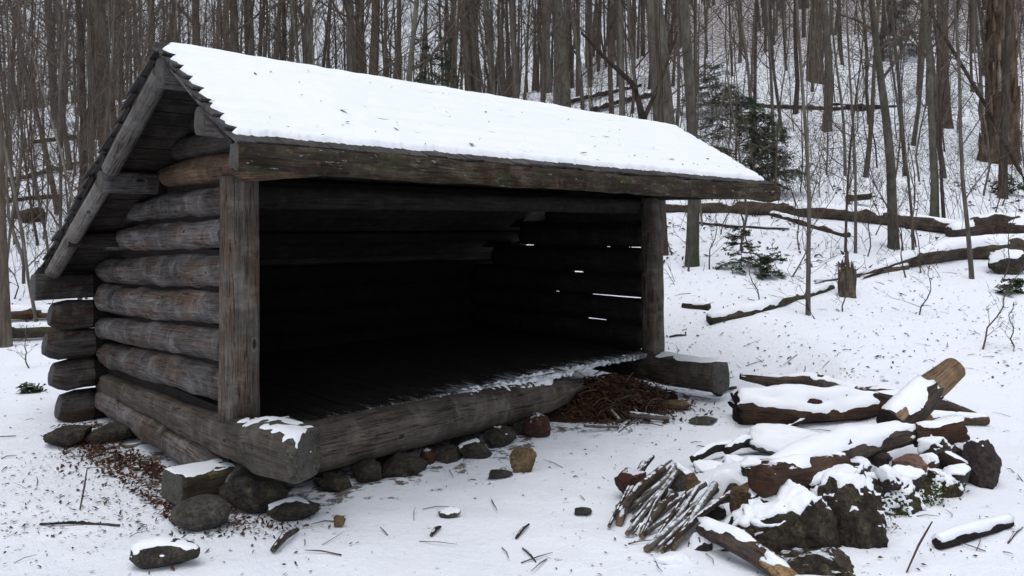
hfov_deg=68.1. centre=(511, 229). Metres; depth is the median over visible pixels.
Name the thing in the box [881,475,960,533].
moss
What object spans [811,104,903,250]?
shrub
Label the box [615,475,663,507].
stick
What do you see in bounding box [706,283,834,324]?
fallen log
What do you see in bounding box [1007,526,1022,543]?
twig
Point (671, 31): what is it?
bare tree
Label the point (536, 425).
rock
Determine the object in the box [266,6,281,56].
sapling
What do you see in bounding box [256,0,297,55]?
bare tree
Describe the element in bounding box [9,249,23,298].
shrub
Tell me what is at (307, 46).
bare tree
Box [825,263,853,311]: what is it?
shrub
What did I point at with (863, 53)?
sapling
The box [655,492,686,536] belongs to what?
stick
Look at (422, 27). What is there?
bare tree
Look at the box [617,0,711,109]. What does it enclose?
bare tree
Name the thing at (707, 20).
bare tree
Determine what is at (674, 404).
rock
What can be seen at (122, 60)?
bare tree
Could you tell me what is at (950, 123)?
bare tree
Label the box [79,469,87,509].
twig
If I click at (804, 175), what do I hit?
shrub
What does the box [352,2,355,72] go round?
bare tree
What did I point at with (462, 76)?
bare tree
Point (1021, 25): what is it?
sapling
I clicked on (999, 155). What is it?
shrub
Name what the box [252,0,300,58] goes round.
bare tree
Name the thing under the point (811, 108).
fallen log
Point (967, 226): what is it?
sapling
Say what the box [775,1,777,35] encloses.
bare tree
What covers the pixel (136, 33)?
sapling
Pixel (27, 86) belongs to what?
sapling
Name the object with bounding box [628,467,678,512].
stick
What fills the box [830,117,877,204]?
shrub
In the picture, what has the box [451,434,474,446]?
rock
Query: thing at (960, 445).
rock
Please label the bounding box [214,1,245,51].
sapling
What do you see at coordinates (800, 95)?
sapling
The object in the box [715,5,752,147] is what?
sapling
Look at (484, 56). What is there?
sapling
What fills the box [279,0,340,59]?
bare tree
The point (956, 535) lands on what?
branch
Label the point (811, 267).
shrub
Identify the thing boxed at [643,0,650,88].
bare tree
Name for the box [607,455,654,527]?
stick
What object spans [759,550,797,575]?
firewood log
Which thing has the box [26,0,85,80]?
bare tree
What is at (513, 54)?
bare tree
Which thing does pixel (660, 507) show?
stick
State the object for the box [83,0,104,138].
bare tree
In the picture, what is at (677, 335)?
twig
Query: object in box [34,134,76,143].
fallen log
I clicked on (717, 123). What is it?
sapling
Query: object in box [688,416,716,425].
rock
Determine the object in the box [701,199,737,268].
shrub
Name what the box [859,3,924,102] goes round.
sapling
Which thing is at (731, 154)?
undergrowth
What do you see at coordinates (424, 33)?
bare tree
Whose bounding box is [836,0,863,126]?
sapling
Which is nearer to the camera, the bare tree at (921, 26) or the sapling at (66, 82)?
the sapling at (66, 82)
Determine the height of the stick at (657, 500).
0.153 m
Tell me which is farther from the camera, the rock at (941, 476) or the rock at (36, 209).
the rock at (36, 209)
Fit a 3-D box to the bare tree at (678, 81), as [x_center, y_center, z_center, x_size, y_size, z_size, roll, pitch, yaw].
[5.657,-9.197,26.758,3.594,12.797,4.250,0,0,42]
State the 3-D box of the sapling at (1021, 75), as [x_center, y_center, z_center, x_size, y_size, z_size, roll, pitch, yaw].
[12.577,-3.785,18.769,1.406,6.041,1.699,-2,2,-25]
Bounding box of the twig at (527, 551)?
[522,547,535,561]
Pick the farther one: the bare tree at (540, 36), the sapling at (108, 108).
the bare tree at (540, 36)
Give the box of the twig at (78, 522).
[39,520,119,525]
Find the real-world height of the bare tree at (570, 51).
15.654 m
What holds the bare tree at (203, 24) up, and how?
on the ground
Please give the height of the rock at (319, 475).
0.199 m
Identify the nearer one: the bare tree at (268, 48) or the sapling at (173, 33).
the sapling at (173, 33)
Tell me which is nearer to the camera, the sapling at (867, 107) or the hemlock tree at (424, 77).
the sapling at (867, 107)
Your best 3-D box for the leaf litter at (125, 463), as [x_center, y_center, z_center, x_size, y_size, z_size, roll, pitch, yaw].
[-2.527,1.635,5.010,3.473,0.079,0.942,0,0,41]
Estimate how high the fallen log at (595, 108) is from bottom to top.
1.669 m
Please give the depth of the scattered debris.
7.99 m
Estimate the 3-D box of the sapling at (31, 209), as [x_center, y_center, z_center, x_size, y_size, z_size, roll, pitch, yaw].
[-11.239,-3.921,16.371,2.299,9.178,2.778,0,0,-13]
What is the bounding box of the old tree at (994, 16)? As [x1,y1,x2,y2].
[976,0,1021,164]
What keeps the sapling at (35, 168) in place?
on the ground
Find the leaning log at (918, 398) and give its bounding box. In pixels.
[876,358,965,423]
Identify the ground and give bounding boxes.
[0,0,1023,575]
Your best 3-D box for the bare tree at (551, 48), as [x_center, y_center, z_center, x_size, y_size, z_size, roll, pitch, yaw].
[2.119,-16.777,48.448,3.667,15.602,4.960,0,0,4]
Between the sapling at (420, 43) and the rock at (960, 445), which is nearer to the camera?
the rock at (960, 445)
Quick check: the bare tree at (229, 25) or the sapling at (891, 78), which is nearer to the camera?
the sapling at (891, 78)
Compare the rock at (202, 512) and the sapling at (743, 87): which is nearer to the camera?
the rock at (202, 512)
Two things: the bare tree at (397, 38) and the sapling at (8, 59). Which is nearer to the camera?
the sapling at (8, 59)
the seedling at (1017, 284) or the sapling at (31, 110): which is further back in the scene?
the sapling at (31, 110)
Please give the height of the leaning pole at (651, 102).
4.159 m
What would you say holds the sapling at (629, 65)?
on the ground
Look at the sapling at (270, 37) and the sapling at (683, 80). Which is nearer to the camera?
the sapling at (683, 80)
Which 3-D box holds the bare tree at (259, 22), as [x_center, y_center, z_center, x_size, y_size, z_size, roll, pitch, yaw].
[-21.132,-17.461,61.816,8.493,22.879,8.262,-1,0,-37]
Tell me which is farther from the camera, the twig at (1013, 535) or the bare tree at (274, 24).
the bare tree at (274, 24)
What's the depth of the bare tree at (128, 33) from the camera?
42.16 m
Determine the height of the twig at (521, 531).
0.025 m
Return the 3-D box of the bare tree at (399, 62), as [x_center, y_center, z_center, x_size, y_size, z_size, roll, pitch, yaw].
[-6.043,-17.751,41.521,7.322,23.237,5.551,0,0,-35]
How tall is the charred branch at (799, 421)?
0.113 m
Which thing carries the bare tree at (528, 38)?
on the ground
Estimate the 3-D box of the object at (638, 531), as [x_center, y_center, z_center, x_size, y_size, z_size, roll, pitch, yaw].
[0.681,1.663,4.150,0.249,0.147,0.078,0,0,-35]
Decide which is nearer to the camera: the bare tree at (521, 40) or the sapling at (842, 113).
the sapling at (842, 113)
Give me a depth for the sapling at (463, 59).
22.64 m
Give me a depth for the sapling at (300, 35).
25.04 m
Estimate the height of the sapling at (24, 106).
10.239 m
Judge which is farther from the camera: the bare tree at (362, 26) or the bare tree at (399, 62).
the bare tree at (399, 62)
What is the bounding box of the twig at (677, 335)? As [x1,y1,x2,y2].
[669,334,685,336]
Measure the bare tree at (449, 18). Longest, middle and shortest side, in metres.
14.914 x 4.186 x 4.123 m
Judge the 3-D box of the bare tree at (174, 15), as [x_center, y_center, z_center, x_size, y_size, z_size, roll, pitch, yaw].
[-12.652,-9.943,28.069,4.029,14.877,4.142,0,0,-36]
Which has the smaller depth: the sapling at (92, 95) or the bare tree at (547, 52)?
the sapling at (92, 95)
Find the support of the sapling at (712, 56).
on the ground
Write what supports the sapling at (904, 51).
on the ground
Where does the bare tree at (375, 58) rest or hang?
on the ground
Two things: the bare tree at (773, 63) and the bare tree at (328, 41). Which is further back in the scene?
the bare tree at (328, 41)
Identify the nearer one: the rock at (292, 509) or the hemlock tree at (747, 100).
the rock at (292, 509)
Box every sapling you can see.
[0,0,57,244]
[0,0,57,260]
[0,0,75,238]
[0,0,82,261]
[0,0,82,283]
[0,0,102,229]
[0,0,104,321]
[0,0,120,299]
[0,1,64,171]
[0,1,66,215]
[0,3,66,162]
[0,3,122,251]
[0,5,41,142]
[0,9,40,218]
[0,9,69,159]
[0,39,47,189]
[2,5,66,244]
[3,0,163,299]
[3,3,78,199]
[3,8,72,221]
[5,0,71,206]
[5,0,196,178]
[7,3,57,131]
[8,0,36,128]
[9,8,76,206]
[10,43,35,175]
[11,2,75,165]
[12,16,40,135]
[20,1,78,213]
[21,2,125,139]
[25,0,125,213]
[29,0,94,169]
[30,0,144,298]
[31,0,176,122]
[36,0,102,186]
[40,0,95,172]
[41,0,110,184]
[45,0,90,158]
[46,0,135,206]
[46,16,82,106]
[50,0,94,154]
[51,5,129,159]
[58,30,97,156]
[67,0,140,158]
[71,0,154,153]
[71,16,104,105]
[75,0,161,137]
[76,12,115,165]
[87,0,147,145]
[87,0,238,152]
[93,0,160,124]
[112,2,138,86]
[116,2,160,75]
[117,0,183,94]
[118,0,180,106]
[125,0,193,90]
[131,5,192,81]
[134,0,181,66]
[142,1,211,53]
[157,0,187,41]
[159,0,239,51]
[180,0,247,52]
[190,3,235,49]
[199,0,226,48]
[204,0,278,56]
[208,2,244,50]
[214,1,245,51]
[215,0,248,48]
[253,10,292,58]
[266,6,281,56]
[268,2,306,61]
[276,2,321,61]
[313,0,344,65]
[328,0,355,70]
[345,18,369,72]
[388,3,404,79]
[402,0,440,84]
[415,0,446,77]
[425,4,469,87]
[447,9,476,89]
[450,7,478,89]
[473,2,525,98]
[479,0,517,93]
[479,4,499,93]
[480,0,525,95]
[481,1,507,93]
[483,1,526,91]
[504,11,538,99]
[509,23,537,99]
[522,2,579,103]
[526,0,576,103]
[546,6,570,83]
[565,0,632,114]
[570,1,607,105]
[574,0,617,111]
[578,2,617,112]
[587,15,600,108]
[590,0,613,98]
[604,0,737,124]
[604,1,649,116]
[607,5,647,116]
[624,2,649,116]
[632,14,650,114]
[645,0,735,271]
[649,0,736,131]
[666,0,682,114]
[667,18,683,127]
[670,2,724,128]
[676,0,748,250]
[697,0,789,225]
[697,3,762,139]
[698,0,763,171]
[699,0,735,114]
[702,0,779,161]
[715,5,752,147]
[720,0,820,185]
[738,17,761,127]
[757,0,862,315]
[757,3,784,95]
[768,0,899,251]
[772,3,801,130]
[779,0,840,180]
[782,6,822,192]
[794,0,854,175]
[803,2,834,96]
[803,10,824,95]
[804,0,856,172]
[805,1,850,132]
[810,0,929,253]
[819,2,859,102]
[824,0,928,249]
[834,2,893,167]
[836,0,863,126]
[842,1,885,138]
[852,10,879,97]
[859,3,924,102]
[861,0,943,175]
[865,0,916,137]
[883,0,918,79]
[887,0,916,99]
[888,3,909,99]
[891,0,965,217]
[904,0,959,120]
[905,0,1023,278]
[908,0,998,181]
[924,0,980,151]
[925,0,992,195]
[941,9,974,129]
[945,10,1022,106]
[948,3,962,91]
[949,1,957,98]
[984,0,1023,168]
[1018,0,1023,45]
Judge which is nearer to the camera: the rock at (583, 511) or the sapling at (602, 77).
the rock at (583, 511)
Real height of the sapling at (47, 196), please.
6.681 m
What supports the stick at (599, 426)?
on the ground
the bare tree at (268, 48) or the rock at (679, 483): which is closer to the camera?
the rock at (679, 483)
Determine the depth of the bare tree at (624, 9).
40.12 m
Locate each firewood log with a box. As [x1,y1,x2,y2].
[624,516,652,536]
[695,516,780,575]
[727,384,898,424]
[739,372,899,390]
[748,452,850,497]
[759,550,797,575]
[761,420,916,463]
[862,390,893,408]
[913,414,969,446]
[925,410,989,424]
[935,398,976,412]
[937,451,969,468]
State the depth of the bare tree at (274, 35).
54.69 m
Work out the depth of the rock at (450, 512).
4.33 m
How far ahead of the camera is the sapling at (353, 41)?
31.62 m
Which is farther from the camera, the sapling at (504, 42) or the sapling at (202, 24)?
the sapling at (504, 42)
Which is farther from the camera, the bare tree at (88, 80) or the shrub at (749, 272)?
the bare tree at (88, 80)
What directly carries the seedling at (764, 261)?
on the ground
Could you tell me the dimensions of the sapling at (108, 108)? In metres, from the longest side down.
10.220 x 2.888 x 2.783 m
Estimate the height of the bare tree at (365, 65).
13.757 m
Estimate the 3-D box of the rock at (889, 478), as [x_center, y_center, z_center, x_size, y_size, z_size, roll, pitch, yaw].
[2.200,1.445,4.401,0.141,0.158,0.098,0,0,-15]
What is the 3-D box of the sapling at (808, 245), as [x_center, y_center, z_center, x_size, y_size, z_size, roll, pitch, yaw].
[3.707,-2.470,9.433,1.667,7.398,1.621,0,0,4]
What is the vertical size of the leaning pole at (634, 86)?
4.043 m
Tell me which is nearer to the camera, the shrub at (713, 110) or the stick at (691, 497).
the stick at (691, 497)
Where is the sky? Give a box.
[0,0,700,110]
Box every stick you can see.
[583,424,618,428]
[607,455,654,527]
[611,409,621,421]
[615,460,645,526]
[615,465,666,519]
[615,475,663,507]
[625,469,678,535]
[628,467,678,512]
[629,411,669,420]
[630,490,657,522]
[631,465,671,514]
[631,483,671,535]
[639,477,673,537]
[640,491,678,529]
[641,490,668,538]
[643,494,702,552]
[647,497,712,533]
[652,485,700,549]
[654,481,706,521]
[654,504,709,550]
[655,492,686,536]
[660,490,730,553]
[664,488,718,544]
[670,481,718,549]
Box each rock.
[17,207,45,222]
[42,425,92,446]
[85,422,134,443]
[129,536,199,568]
[170,494,229,531]
[219,474,287,513]
[267,497,320,521]
[314,469,337,477]
[317,472,351,491]
[333,515,345,526]
[351,458,382,482]
[382,452,427,477]
[419,448,435,464]
[432,444,461,463]
[438,506,460,517]
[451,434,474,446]
[458,438,491,458]
[483,426,516,447]
[488,469,512,478]
[506,421,523,435]
[509,447,536,472]
[523,412,550,437]
[574,507,591,514]
[614,467,645,497]
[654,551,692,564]
[658,399,691,409]
[669,462,692,491]
[685,472,700,491]
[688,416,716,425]
[688,532,712,551]
[693,459,722,472]
[705,499,725,520]
[707,469,747,503]
[712,543,727,550]
[722,454,743,462]
[723,479,841,553]
[729,482,749,512]
[740,456,761,476]
[748,423,818,454]
[778,547,855,575]
[806,464,873,490]
[810,470,888,548]
[850,456,871,471]
[854,464,865,476]
[864,471,925,515]
[866,451,892,467]
[875,464,902,491]
[891,453,928,472]
[892,464,925,491]
[917,436,951,454]
[919,452,939,467]
[919,468,965,497]
[938,445,961,469]
[942,463,970,487]
[954,442,964,451]
[962,438,1001,489]
[988,248,1023,274]
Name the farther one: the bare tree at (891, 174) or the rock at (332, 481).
the bare tree at (891, 174)
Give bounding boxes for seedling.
[16,382,46,393]
[712,226,769,273]
[751,251,786,278]
[989,174,1023,193]
[994,277,1023,295]
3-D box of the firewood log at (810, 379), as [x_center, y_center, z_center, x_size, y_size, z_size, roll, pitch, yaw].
[2.814,1.451,6.969,1.379,0.258,0.268,0,0,20]
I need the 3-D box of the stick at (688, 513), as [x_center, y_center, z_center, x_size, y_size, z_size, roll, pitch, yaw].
[0.992,1.571,4.173,0.036,0.151,0.605,0,0,41]
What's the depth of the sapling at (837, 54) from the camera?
30.67 m
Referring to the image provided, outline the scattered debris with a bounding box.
[0,95,1023,575]
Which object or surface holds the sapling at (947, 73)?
on the ground
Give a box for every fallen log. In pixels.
[8,159,78,181]
[9,194,58,201]
[11,304,50,318]
[12,322,59,338]
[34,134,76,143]
[571,83,641,102]
[591,91,650,111]
[666,200,958,232]
[681,302,710,310]
[699,221,789,229]
[703,101,896,109]
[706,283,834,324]
[768,211,850,237]
[814,263,909,283]
[833,102,880,110]
[845,191,870,200]
[859,233,1023,279]
[945,212,1023,236]
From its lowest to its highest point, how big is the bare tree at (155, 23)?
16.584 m
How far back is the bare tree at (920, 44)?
37.54 m
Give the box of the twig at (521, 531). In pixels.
[515,523,529,538]
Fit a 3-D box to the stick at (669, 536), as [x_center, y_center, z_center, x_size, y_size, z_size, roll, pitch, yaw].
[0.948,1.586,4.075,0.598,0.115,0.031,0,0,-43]
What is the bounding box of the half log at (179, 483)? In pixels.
[161,458,234,505]
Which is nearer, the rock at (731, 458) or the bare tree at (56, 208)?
the rock at (731, 458)
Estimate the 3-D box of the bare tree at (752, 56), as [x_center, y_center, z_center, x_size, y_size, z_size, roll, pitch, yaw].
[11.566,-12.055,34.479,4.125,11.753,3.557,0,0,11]
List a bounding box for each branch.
[689,439,732,462]
[723,434,750,453]
[788,418,809,426]
[931,514,1013,549]
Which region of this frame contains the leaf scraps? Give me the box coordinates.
[254,70,736,166]
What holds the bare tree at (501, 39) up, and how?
on the ground
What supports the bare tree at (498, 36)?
on the ground
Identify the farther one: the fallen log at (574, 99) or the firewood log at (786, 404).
the fallen log at (574, 99)
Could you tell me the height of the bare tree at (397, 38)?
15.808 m
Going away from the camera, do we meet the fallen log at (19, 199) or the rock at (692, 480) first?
the rock at (692, 480)
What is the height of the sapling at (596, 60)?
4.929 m
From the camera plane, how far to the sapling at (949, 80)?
27.56 m
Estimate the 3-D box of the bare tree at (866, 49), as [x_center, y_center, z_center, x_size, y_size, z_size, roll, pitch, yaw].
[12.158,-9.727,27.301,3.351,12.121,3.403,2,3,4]
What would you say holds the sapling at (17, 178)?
on the ground
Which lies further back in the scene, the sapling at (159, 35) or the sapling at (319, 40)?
the sapling at (319, 40)
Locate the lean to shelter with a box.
[30,42,780,483]
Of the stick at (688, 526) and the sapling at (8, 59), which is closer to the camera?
the stick at (688, 526)
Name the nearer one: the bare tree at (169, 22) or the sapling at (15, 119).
the sapling at (15, 119)
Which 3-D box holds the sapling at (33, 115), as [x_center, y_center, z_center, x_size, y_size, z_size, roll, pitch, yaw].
[-13.530,-4.029,21.184,3.032,6.849,1.682,0,0,-27]
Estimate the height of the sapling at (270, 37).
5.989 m
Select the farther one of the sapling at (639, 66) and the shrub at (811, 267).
the sapling at (639, 66)
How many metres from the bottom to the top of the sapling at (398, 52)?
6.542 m
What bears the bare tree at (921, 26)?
on the ground
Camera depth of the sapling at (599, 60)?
33.06 m
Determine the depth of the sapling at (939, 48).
21.93 m
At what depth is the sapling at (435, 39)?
28.11 m
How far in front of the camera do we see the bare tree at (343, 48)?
46.50 m
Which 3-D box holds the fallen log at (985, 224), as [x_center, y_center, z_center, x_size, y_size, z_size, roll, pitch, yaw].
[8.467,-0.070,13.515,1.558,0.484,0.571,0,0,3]
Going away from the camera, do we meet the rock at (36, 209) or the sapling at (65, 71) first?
the rock at (36, 209)
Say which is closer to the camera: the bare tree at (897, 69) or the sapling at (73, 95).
the sapling at (73, 95)
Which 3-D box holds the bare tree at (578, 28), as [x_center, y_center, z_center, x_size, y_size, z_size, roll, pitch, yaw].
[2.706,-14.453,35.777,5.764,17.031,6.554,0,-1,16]
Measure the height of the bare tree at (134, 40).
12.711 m
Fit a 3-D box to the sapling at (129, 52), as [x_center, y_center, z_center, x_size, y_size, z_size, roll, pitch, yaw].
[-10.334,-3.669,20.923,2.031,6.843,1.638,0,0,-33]
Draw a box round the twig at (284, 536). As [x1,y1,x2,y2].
[270,528,297,552]
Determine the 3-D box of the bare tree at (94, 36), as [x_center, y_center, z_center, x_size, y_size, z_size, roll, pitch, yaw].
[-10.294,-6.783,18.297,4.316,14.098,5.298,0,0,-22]
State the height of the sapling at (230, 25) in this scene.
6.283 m
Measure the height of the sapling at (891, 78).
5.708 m
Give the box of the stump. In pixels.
[837,249,856,298]
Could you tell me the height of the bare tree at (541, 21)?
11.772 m
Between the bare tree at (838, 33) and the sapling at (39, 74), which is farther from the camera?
the bare tree at (838, 33)
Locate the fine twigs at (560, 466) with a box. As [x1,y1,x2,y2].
[0,236,1023,571]
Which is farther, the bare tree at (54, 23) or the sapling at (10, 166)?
the bare tree at (54, 23)
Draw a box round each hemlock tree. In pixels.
[404,34,459,86]
[674,61,757,114]
[698,84,791,187]
[738,111,818,191]
[872,0,930,55]
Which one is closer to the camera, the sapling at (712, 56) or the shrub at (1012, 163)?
the shrub at (1012, 163)
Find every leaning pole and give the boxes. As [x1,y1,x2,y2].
[581,32,645,119]
[645,32,677,119]
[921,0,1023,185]
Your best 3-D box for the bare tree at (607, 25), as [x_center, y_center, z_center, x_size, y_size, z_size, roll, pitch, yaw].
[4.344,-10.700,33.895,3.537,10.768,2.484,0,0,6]
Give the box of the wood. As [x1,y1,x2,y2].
[0,0,980,110]
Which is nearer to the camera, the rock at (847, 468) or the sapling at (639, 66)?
the rock at (847, 468)
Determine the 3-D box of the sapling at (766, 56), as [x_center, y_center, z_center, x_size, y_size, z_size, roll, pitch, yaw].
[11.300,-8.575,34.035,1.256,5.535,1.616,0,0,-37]
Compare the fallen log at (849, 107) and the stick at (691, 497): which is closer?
the stick at (691, 497)
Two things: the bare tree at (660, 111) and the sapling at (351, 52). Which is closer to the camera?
the bare tree at (660, 111)
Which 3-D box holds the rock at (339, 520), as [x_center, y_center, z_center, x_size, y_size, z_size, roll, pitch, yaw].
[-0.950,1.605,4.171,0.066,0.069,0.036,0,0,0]
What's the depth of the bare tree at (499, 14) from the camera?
47.82 m
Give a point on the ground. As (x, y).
(478, 532)
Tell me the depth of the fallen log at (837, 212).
14.53 m
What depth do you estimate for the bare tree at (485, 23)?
24.81 m
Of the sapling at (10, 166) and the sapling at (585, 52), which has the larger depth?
the sapling at (585, 52)
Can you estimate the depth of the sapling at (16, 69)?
27.07 m
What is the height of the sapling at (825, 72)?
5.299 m
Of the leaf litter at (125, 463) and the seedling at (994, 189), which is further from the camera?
the seedling at (994, 189)
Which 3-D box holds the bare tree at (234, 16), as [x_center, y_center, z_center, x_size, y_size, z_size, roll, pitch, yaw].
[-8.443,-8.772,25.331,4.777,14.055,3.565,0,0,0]
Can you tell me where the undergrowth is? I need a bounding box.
[1,40,1023,295]
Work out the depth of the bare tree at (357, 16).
26.48 m
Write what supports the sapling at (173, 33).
on the ground
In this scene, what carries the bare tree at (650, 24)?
on the ground
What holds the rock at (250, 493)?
on the ground
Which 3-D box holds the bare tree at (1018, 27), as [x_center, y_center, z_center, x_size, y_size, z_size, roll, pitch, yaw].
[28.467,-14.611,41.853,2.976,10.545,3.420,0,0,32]
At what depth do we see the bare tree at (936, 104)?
20.48 m
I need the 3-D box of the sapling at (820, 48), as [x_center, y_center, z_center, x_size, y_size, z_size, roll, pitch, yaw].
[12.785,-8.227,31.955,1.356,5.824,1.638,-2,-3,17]
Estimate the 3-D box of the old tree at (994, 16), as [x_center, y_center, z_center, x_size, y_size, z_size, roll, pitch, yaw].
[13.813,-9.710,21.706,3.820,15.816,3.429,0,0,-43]
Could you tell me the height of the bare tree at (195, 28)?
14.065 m
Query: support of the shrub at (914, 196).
on the ground
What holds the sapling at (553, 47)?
on the ground
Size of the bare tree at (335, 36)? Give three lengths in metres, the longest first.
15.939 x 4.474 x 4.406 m
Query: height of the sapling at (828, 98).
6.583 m
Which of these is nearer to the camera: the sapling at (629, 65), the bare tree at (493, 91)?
the bare tree at (493, 91)
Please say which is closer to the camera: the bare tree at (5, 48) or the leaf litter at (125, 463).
the leaf litter at (125, 463)
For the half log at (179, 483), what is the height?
0.208 m
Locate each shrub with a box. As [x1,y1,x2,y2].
[5,324,39,367]
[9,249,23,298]
[25,194,66,245]
[663,201,671,254]
[698,81,726,200]
[699,76,751,156]
[701,89,792,240]
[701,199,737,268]
[720,129,755,234]
[731,199,758,241]
[734,102,811,214]
[741,230,763,299]
[768,223,842,318]
[776,130,825,250]
[791,105,839,197]
[792,159,862,276]
[794,144,834,211]
[800,120,833,187]
[807,107,847,190]
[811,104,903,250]
[817,80,845,165]
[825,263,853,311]
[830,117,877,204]
[839,111,880,204]
[843,105,922,250]
[849,172,893,256]
[852,140,920,234]
[873,244,949,314]
[875,82,929,201]
[881,183,911,277]
[884,177,946,272]
[885,123,928,247]
[896,104,920,176]
[918,131,957,182]
[967,85,1023,211]
[982,265,1023,349]
[984,201,1023,277]
[987,98,1023,205]
[997,302,1016,351]
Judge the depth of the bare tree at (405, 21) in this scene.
43.09 m
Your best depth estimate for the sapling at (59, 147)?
11.07 m
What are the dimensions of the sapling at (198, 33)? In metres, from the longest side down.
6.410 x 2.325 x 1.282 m
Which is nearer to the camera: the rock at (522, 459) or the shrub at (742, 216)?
the rock at (522, 459)
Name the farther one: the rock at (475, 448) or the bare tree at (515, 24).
the bare tree at (515, 24)
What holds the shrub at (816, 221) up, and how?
on the ground
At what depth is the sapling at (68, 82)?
19.67 m
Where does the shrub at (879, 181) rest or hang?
on the ground
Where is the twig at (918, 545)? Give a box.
[906,521,932,571]
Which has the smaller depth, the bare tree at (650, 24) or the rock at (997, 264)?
the rock at (997, 264)
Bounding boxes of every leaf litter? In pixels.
[49,419,333,569]
[556,372,724,432]
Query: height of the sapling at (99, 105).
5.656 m
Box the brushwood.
[561,370,696,432]
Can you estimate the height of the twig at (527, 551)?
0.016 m
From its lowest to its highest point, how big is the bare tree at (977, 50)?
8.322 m
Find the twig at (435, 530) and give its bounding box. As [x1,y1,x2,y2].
[430,526,440,536]
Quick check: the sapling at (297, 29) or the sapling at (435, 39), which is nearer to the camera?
the sapling at (297, 29)
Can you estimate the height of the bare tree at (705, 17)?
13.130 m
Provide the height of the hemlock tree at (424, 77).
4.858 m
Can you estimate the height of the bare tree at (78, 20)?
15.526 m
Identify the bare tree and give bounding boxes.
[0,0,12,347]
[0,0,62,74]
[0,0,169,186]
[1,0,59,214]
[12,0,21,106]
[15,0,57,87]
[15,0,106,152]
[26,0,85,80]
[30,0,76,52]
[30,0,148,170]
[36,0,85,100]
[41,0,176,166]
[41,1,86,103]
[45,0,163,105]
[46,2,57,127]
[61,1,86,102]
[73,19,79,114]
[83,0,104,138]
[83,1,165,82]
[85,0,182,153]
[104,0,202,70]
[105,0,165,97]
[109,1,168,99]
[111,3,144,91]
[114,3,155,95]
[116,0,147,62]
[122,0,188,56]
[125,2,173,77]
[133,0,191,45]
[137,0,184,52]
[148,0,191,43]
[155,0,222,43]
[159,0,201,40]
[169,1,207,43]
[173,0,199,45]
[177,0,222,45]
[181,0,222,46]
[189,0,243,49]
[199,0,240,47]
[201,0,327,67]
[201,1,266,53]
[208,0,229,48]
[208,0,266,52]
[222,0,288,53]
[223,0,229,50]
[229,0,285,52]
[237,0,272,55]
[237,0,327,61]
[238,0,280,58]
[240,0,279,58]
[244,0,247,47]
[247,0,253,55]
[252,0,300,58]
[254,0,313,60]
[254,2,303,57]
[255,0,299,60]
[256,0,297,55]
[256,0,346,60]
[256,7,289,57]
[271,0,289,60]
[275,0,346,69]
[277,1,326,63]
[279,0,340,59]
[293,0,312,64]
[298,0,359,72]
[306,0,430,74]
[316,0,345,68]
[317,0,382,70]
[318,0,345,66]
[319,0,384,73]
[320,0,353,71]
[324,2,368,72]
[330,0,434,84]
[332,3,388,62]
[340,0,487,81]
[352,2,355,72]
[353,0,419,78]
[364,0,410,76]
[364,0,421,78]
[368,0,421,58]
[369,0,384,75]
[382,0,410,69]
[395,0,459,83]
[396,0,401,79]
[401,0,460,81]
[404,0,435,79]
[421,0,556,95]
[427,0,455,87]
[427,0,538,90]
[428,0,450,85]
[428,0,481,88]
[428,1,481,64]
[436,0,461,84]
[437,0,482,89]
[450,0,473,91]
[466,0,479,92]
[474,0,482,92]
[478,0,504,93]
[479,0,524,95]
[489,0,534,95]
[492,1,539,93]
[497,0,537,97]
[500,0,511,97]
[502,0,588,102]
[509,0,522,98]
[515,0,550,99]
[516,1,563,41]
[520,1,564,84]
[525,0,564,91]
[527,0,541,71]
[531,1,585,45]
[534,0,615,109]
[540,0,570,107]
[546,0,551,92]
[550,0,585,47]
[551,0,560,105]
[551,0,585,87]
[563,0,606,86]
[563,1,592,64]
[569,0,606,87]
[576,0,579,96]
[580,0,601,86]
[580,0,638,100]
[587,0,694,118]
[594,0,606,67]
[595,0,646,109]
[599,0,631,113]
[605,0,633,84]
[613,0,707,125]
[613,1,615,60]
[616,1,618,87]
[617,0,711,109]
[618,0,625,115]
[631,0,761,255]
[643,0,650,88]
[645,0,674,124]
[662,1,679,86]
[665,0,720,65]
[665,1,672,42]
[679,0,699,266]
[679,0,729,76]
[694,0,768,154]
[704,0,717,57]
[708,0,753,75]
[718,0,819,133]
[730,0,793,168]
[731,0,800,158]
[738,0,741,62]
[743,0,775,91]
[772,0,774,44]
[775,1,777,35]
[778,0,793,70]
[784,0,787,40]
[786,0,801,114]
[802,0,820,91]
[806,0,822,82]
[820,0,832,131]
[821,0,881,177]
[821,0,950,249]
[822,0,827,58]
[832,0,882,123]
[834,0,839,35]
[834,0,844,64]
[836,0,854,54]
[858,0,917,175]
[875,0,977,178]
[880,2,884,61]
[884,0,961,145]
[885,0,967,105]
[901,0,969,38]
[911,0,963,216]
[916,6,923,94]
[935,0,1002,145]
[936,0,953,128]
[949,0,1022,128]
[950,0,980,91]
[997,0,1012,198]
[1015,0,1023,33]
[1017,0,1023,58]
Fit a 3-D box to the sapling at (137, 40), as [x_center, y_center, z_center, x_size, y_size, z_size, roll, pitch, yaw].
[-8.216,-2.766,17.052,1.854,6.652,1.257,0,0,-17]
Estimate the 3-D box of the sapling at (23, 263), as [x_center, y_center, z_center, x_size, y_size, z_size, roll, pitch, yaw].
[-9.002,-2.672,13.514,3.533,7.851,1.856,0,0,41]
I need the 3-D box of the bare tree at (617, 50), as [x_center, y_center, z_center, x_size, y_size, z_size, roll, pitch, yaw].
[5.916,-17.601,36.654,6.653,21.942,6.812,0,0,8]
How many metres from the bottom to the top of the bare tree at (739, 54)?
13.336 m
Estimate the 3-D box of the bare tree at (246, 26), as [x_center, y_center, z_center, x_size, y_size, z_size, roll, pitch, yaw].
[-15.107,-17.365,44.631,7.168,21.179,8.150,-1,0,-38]

